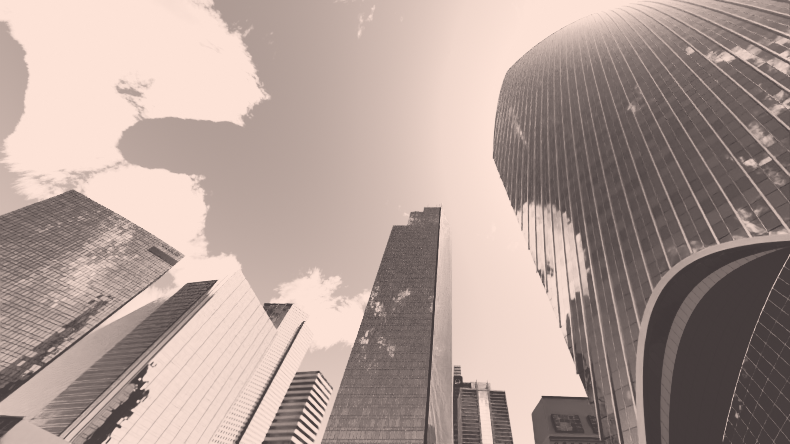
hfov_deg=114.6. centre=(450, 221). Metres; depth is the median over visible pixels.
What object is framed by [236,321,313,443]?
slender tower
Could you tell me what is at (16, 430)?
grid building
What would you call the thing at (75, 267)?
skyscraper
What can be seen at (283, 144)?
sky
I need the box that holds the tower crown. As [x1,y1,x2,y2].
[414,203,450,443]
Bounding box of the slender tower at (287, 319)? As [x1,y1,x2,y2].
[211,303,309,443]
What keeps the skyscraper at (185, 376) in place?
on the ground surface
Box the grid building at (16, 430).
[0,415,71,443]
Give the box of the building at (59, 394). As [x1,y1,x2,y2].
[0,279,217,435]
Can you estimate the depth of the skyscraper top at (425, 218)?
240.56 m
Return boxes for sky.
[0,0,789,443]
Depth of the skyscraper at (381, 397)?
133.70 m
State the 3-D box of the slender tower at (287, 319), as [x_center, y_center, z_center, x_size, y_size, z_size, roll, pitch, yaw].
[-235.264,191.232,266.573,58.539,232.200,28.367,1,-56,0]
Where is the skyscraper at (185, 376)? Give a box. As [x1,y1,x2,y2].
[58,269,277,443]
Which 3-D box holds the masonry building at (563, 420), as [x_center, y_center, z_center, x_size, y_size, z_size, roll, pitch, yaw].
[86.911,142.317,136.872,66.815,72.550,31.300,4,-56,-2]
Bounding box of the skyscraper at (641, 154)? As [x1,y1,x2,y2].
[492,0,789,443]
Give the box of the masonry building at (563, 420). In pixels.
[531,396,605,443]
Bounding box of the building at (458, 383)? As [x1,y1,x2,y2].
[453,365,470,443]
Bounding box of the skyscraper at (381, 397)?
[321,225,452,443]
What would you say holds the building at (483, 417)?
on the ground surface
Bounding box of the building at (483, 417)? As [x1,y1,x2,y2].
[457,380,513,443]
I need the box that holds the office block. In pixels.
[262,371,332,443]

